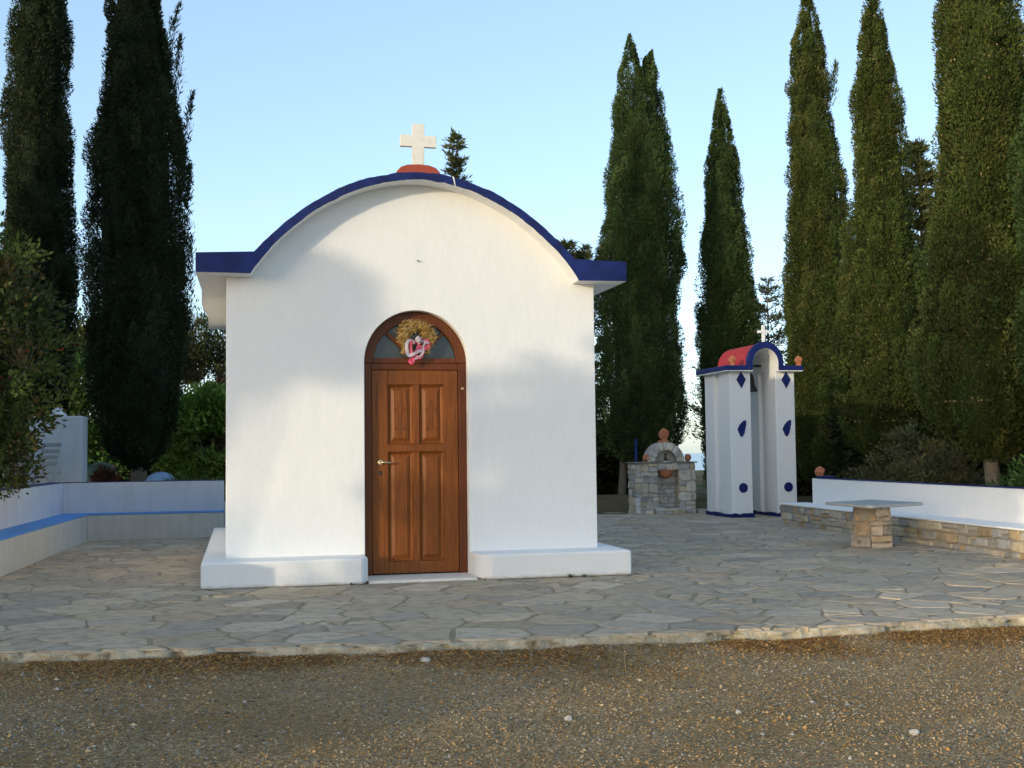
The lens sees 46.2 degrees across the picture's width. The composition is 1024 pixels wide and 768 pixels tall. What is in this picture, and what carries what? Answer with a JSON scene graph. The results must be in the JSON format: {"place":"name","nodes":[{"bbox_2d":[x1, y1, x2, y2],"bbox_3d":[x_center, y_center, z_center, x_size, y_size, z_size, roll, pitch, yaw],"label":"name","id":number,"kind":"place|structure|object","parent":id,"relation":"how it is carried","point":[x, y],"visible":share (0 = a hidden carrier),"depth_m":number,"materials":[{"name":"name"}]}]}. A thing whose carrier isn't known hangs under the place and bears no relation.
{"place":"outdoors","nodes":[
{"label":"outdoors","id":0,"kind":"place"},
{"bbox_2d":[150,453,705,472],"bbox_3d":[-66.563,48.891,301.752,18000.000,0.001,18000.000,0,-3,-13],"label":"water","id":1,"kind":"structure","parent":0,"point":[697,457],"depth_m":3572.62,"materials":[{"name":"blue liquid"}]},
{"bbox_2d":[0,512,1023,654],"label":"paved terrace","id":2,"kind":"structure","parent":0,"point":[692,575],"depth_m":9.71,"materials":[{"name":"grey stone"}]},
{"bbox_2d":[0,480,223,576],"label":"seat wall","id":3,"kind":"structure","parent":2,"relation":"on","point":[41,521],"depth_m":16.93,"materials":[{"name":"white paint"}]},
{"bbox_2d":[224,501,225,526],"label":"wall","id":4,"kind":"structure","parent":2,"relation":"on","point":[225,514],"depth_m":17.23,"materials":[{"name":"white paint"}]},
{"bbox_2d":[195,124,630,589],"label":"chapel","id":5,"kind":"structure","parent":2,"relation":"on","point":[360,449],"depth_m":11.42,"materials":[{"name":"white paint"}]},
{"bbox_2d":[393,319,436,363],"bbox_3d":[-0.909,-0.419,11.456,0.470,0.470,0.159,0,-3,-13],"label":"straw wreath","id":6,"kind":"object","parent":5,"relation":"hanging from","point":[426,341],"visible":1,"depth_m":11.43,"materials":[{"name":"yellow"}]},
{"bbox_2d":[371,370,458,573],"bbox_3d":[-0.919,0.831,11.455,0.828,1.928,0.105,0,-3,-13],"label":"door","id":7,"kind":"structure","parent":5,"relation":"in","point":[415,491],"depth_m":11.47,"materials":[{"name":"brown wood"}]},
{"bbox_2d":[626,428,696,514],"bbox_3d":[2.783,1.624,22.119,1.235,1.620,0.578,0,-3,-13],"label":"stone fountain","id":8,"kind":"object","parent":2,"relation":"on","point":[658,483],"visible":0.98,"depth_m":22.04,"materials":[{"name":"stone"}]},
{"bbox_2d":[825,500,922,547],"bbox_3d":[4.296,1.676,14.247,0.951,0.542,1.402,0,-3,-13],"label":"stone table","id":9,"kind":"object","parent":2,"relation":"on","point":[871,526],"visible":0.98,"depth_m":14.05,"materials":[{"name":"grey stone"}]},
{"bbox_2d":[779,476,1023,559],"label":"stone seat wall","id":10,"kind":"structure","parent":2,"relation":"on","point":[985,519],"depth_m":14.64,"materials":[{"name":"white paint"}]},
{"bbox_2d":[815,466,824,475],"bbox_3d":[4.836,1.374,18.663,0.248,0.190,0.164,-1,-3,-1],"label":"clay ornament","id":11,"kind":"object","parent":10,"relation":"on","point":[819,471],"visible":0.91,"depth_m":18.61,"materials":[{"name":"ceramic"}]},
{"bbox_2d":[0,627,1023,767],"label":"gravel road","id":12,"kind":"structure","parent":0,"point":[438,689],"depth_m":5.99,"materials":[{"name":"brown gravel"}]},
{"bbox_2d":[420,657,429,662],"bbox_3d":[-0.520,1.655,7.188,0.061,0.044,0.068,0,-3,-4],"label":"white stone","id":13,"kind":"object","parent":12,"relation":"on","point":[425,659],"visible":0.97,"depth_m":7.16,"materials":[{"name":"white stone"}]},
{"bbox_2d":[0,617,1023,662],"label":"kerb","id":14,"kind":"structure","parent":12,"relation":"on","point":[500,645],"depth_m":7.56,"materials":[{"name":"concrete"}]},
{"bbox_2d":[0,625,1023,720],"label":"leaf litter","id":15,"kind":"object","parent":12,"relation":"on","point":[763,643],"visible":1,"depth_m":7.25,"materials":[{"name":"plant"}]},
{"bbox_2d":[564,715,571,720],"bbox_3d":[0.274,1.635,5.862,0.037,0.033,0.037,0,-3,-7],"label":"white stone","id":16,"kind":"object","parent":12,"relation":"on","point":[568,718],"visible":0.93,"depth_m":5.85,"materials":[{"name":"white stone"}]},
{"bbox_2d":[909,729,919,734],"bbox_3d":[1.822,1.581,5.437,0.045,0.034,0.043,2,-4,-37],"label":"white stone","id":17,"kind":"object","parent":12,"relation":"on","point":[914,732],"visible":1,"depth_m":5.42,"materials":[{"name":"white stone"}]},
{"bbox_2d":[0,0,1023,452],"label":"sky","id":18,"kind":"structure","parent":0,"point":[296,102],"materials":[{"name":"blue"}]},
{"bbox_2d":[224,470,812,513],"bbox_3d":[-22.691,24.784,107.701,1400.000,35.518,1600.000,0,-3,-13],"label":"ground","id":19,"kind":"structure","parent":0,"point":[610,503],"depth_m":23.77,"materials":[{"name":"grey stone"}]},
{"bbox_2d":[2,443,36,487],"bbox_3d":[-7.799,1.395,19.009,0.434,0.994,0.463,-1,-3,1],"label":"folding chair","id":20,"kind":"object","parent":19,"relation":"on","point":[24,464],"visible":0.14,"depth_m":19.02,"materials":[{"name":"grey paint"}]},
{"bbox_2d":[0,397,48,500],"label":"berry bush","id":21,"kind":"object","parent":19,"relation":"on","point":[13,436],"visible":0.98,"depth_m":13.56,"materials":[{"name":"green plant"}]},
{"bbox_2d":[0,0,84,484],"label":"cypress tree","id":22,"kind":"object","parent":19,"relation":"on","point":[38,147],"visible":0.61,"depth_m":23.81,"materials":[{"name":"green plant"}]},
{"bbox_2d":[0,210,89,440],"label":"berry bush","id":23,"kind":"object","parent":19,"relation":"on","point":[28,303],"visible":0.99,"depth_m":13.62,"materials":[{"name":"green plant"}]},
{"bbox_2d":[30,440,64,484],"bbox_3d":[-7.495,1.407,19.279,0.434,0.994,0.463,-2,-4,24],"label":"folding chair","id":24,"kind":"object","parent":19,"relation":"on","point":[51,457],"visible":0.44,"depth_m":19.34,"materials":[{"name":"grey paint"}]},
{"bbox_2d":[29,408,87,483],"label":"plastered block","id":25,"kind":"structure","parent":19,"relation":"on","point":[72,465],"depth_m":19.98,"materials":[{"name":"white paint"}]},
{"bbox_2d":[0,413,129,487],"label":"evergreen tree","id":26,"kind":"object","parent":19,"relation":"on","point":[111,458],"visible":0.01,"depth_m":29.05,"materials":[{"name":"green plant"}]},
{"bbox_2d":[64,307,93,421],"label":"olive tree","id":27,"kind":"object","parent":19,"relation":"on","point":[80,326],"visible":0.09,"depth_m":29.70,"materials":[{"name":"green plant"}]},
{"bbox_2d":[67,349,128,478],"bbox_3d":[-9.319,1.148,26.570,2.459,3.950,2.170,0,-3,-13],"label":"leafy shrub","id":28,"kind":"object","parent":19,"relation":"on","point":[93,438],"visible":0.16,"depth_m":26.00,"materials":[{"name":"green plant"}]},
{"bbox_2d":[87,462,116,481],"bbox_3d":[-7.968,2.052,23.227,0.640,1.080,0.640,0,-3,-13],"label":"compost bin","id":29,"kind":"object","parent":19,"relation":"on","point":[91,468],"visible":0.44,"depth_m":23.03,"materials":[{"name":"green plastic"}]},
{"bbox_2d":[88,463,121,481],"bbox_3d":[-7.258,2.114,21.566,0.667,1.413,0.743,0,-3,-13],"label":"withered shrub","id":30,"kind":"object","parent":19,"relation":"on","point":[105,474],"visible":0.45,"depth_m":21.46,"materials":[{"name":"brown plant"}]},
{"bbox_2d":[77,0,198,480],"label":"cypress tree","id":31,"kind":"object","parent":19,"relation":"on","point":[138,321],"visible":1,"depth_m":21.64,"materials":[{"name":"green plant"}]},
{"bbox_2d":[146,472,173,480],"bbox_3d":[-6.254,2.015,21.357,0.570,0.905,0.570,0,-3,-13],"label":"water barrel","id":32,"kind":"object","parent":19,"relation":"on","point":[157,476],"visible":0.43,"depth_m":21.20,"materials":[{"name":"blue plastic"}]},
{"bbox_2d":[122,443,199,480],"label":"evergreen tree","id":33,"kind":"object","parent":19,"relation":"on","point":[148,473],"depth_m":32.12,"materials":[{"name":"green plant"}]},
{"bbox_2d":[150,379,225,489],"bbox_3d":[-6.096,1.411,23.973,2.731,3.064,2.621,0,-3,-13],"label":"leafy shrub","id":34,"kind":"object","parent":19,"relation":"on","point":[204,419],"visible":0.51,"depth_m":23.37,"materials":[{"name":"green plant"}]},
{"bbox_2d":[162,471,218,480],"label":"fan palm","id":35,"kind":"object","parent":19,"relation":"on","point":[199,478],"visible":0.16,"depth_m":21.12,"materials":[{"name":"green plant"}]},
{"bbox_2d":[168,306,225,391],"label":"pine tree","id":36,"kind":"object","parent":19,"relation":"on","point":[207,356],"visible":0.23,"depth_m":31.33,"materials":[{"name":"green plant"}]},
{"bbox_2d":[440,126,472,182],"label":"conifer tree","id":37,"kind":"object","parent":19,"relation":"on","point":[456,161],"visible":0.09,"depth_m":30.16,"materials":[{"name":"green plant"}]},
{"bbox_2d":[557,237,609,459],"bbox_3d":[1.392,-0.277,30.039,1.980,6.937,2.037,0,-3,-13],"label":"conifer tree","id":38,"kind":"object","parent":19,"relation":"on","point":[569,245],"visible":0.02,"depth_m":30.10,"materials":[{"name":"green plant"}]},
{"bbox_2d":[575,241,617,465],"bbox_3d":[1.817,-0.236,30.425,2.089,6.888,1.746,0,-3,-13],"label":"conifer tree","id":39,"kind":"object","parent":19,"relation":"on","point":[582,254],"visible":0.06,"depth_m":30.42,"materials":[{"name":"green plant"}]},
{"bbox_2d":[596,415,628,494],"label":"evergreen tree","id":40,"kind":"object","parent":19,"relation":"on","point":[607,477],"visible":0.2,"depth_m":29.83,"materials":[{"name":"green plant"}]},
{"bbox_2d":[634,439,637,461],"bbox_3d":[2.639,1.966,25.424,0.068,1.610,0.065,0,-3,-13],"label":"fence post","id":41,"kind":"object","parent":19,"relation":"on","point":[636,459],"visible":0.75,"depth_m":25.43,"materials":[{"name":"metal"}]},
{"bbox_2d":[593,33,690,493],"bbox_3d":[2.829,-2.495,27.058,2.289,11.030,2.225,-2,-3,17],"label":"cypress tree","id":42,"kind":"object","parent":19,"relation":"on","point":[642,391],"visible":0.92,"depth_m":26.55,"materials":[{"name":"green plant"}]},
{"bbox_2d":[686,363,702,442],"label":"cedar tree","id":43,"kind":"object","parent":19,"relation":"on","point":[695,408],"visible":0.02,"depth_m":38.24,"materials":[{"name":"green plant"}]},
{"bbox_2d":[692,87,761,489],"bbox_3d":[5.117,-2.046,28.560,1.655,10.221,1.708,0,-3,-13],"label":"cypress tree","id":44,"kind":"object","parent":19,"relation":"on","point":[728,308],"visible":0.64,"depth_m":28.27,"materials":[{"name":"green plant"}]},
{"bbox_2d":[692,276,787,419],"bbox_3d":[8.181,0.071,37.861,4.578,7.158,4.490,-3,-4,37],"label":"cedar tree","id":45,"kind":"object","parent":19,"relation":"on","point":[766,290],"visible":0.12,"depth_m":38.02,"materials":[{"name":"green plant"}]},
{"bbox_2d":[777,0,851,482],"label":"cypress tree","id":46,"kind":"object","parent":19,"relation":"on","point":[817,208],"visible":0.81,"depth_m":25.82,"materials":[{"name":"green plant"}]},
{"bbox_2d":[796,450,854,495],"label":"evergreen tree","id":47,"kind":"object","parent":19,"relation":"on","point":[804,487],"visible":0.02,"depth_m":29.91,"materials":[{"name":"green plant"}]},
{"bbox_2d":[825,0,931,479],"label":"cypress tree","id":48,"kind":"object","parent":19,"relation":"on","point":[874,398],"visible":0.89,"depth_m":22.31,"materials":[{"name":"green plant"}]},
{"bbox_2d":[836,449,949,480],"bbox_3d":[6.441,1.816,20.268,2.044,1.546,1.976,0,-3,-13],"label":"scrub bush","id":49,"kind":"object","parent":19,"relation":"on","point":[869,459],"visible":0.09,"depth_m":20.28,"materials":[{"name":"green plant"}]},
{"bbox_2d":[822,410,977,484],"bbox_3d":[8.079,1.470,24.486,3.111,3.008,3.045,0,-3,-13],"label":"evergreen tree","id":50,"kind":"object","parent":19,"relation":"on","point":[851,457],"visible":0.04,"depth_m":24.69,"materials":[{"name":"green plant"}]},
{"bbox_2d":[849,419,983,484],"bbox_3d":[6.454,1.520,19.035,2.262,1.998,2.218,0,-3,-13],"label":"scrub bush","id":51,"kind":"object","parent":19,"relation":"on","point":[911,443],"visible":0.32,"depth_m":19.04,"materials":[{"name":"green plant"}]},
{"bbox_2d":[904,137,937,309],"bbox_3d":[10.384,-1.579,30.098,3.582,9.340,3.605,-1,-3,12],"label":"cedar tree","id":52,"kind":"object","parent":19,"relation":"on","point":[921,175],"visible":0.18,"depth_m":29.96,"materials":[{"name":"green plant"}]},
{"bbox_2d":[881,440,984,484],"bbox_3d":[6.337,1.637,17.903,1.920,1.640,1.597,0,-3,-13],"label":"scrub bush","id":53,"kind":"object","parent":19,"relation":"on","point":[949,471],"visible":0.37,"depth_m":17.70,"materials":[{"name":"green plant"}]},
{"bbox_2d":[904,0,1023,485],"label":"cypress tree","id":54,"kind":"object","parent":19,"relation":"on","point":[969,392],"visible":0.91,"depth_m":16.39,"materials":[{"name":"green plant"}]},
{"bbox_2d":[929,423,1019,486],"bbox_3d":[10.266,0.759,23.425,4.621,4.447,4.835,0,-3,-13],"label":"evergreen tree","id":55,"kind":"object","parent":19,"relation":"on","point":[1002,466],"visible":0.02,"depth_m":23.62,"materials":[{"name":"green plant"}]},
{"bbox_2d":[978,453,1023,486],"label":"scrub bush","id":56,"kind":"object","parent":19,"relation":"on","point":[1010,482],"visible":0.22,"depth_m":15.31,"materials":[{"name":"green plant"}]},
{"bbox_2d":[1002,446,1023,473],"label":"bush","id":57,"kind":"object","parent":19,"relation":"on","point":[1012,460],"visible":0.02,"depth_m":19.84,"materials":[{"name":"green plant"}]},
{"bbox_2d":[1005,56,1023,397],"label":"cypress tree","id":58,"kind":"object","parent":19,"relation":"on","point":[1017,188],"visible":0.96,"depth_m":15.84,"materials":[{"name":"green plant"}]},
{"bbox_2d":[1012,449,1023,470],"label":"scrub bush","id":59,"kind":"object","parent":19,"relation":"on","point":[1021,452],"visible":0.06,"depth_m":16.81,"materials":[{"name":"green plant"}]},
{"bbox_2d":[696,509,706,512],"bbox_3d":[3.608,2.366,22.220,0.380,0.110,0.220,0,-3,-13],"label":"stone edging","id":60,"kind":"object","parent":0,"point":[700,510],"visible":0.25,"depth_m":22.09,"materials":[{"name":"stone"}]},
{"bbox_2d":[696,325,802,517],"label":"bell tower","id":61,"kind":"structure","parent":0,"point":[750,433],"depth_m":20.81,"materials":[{"name":"white paint"}]}
]}

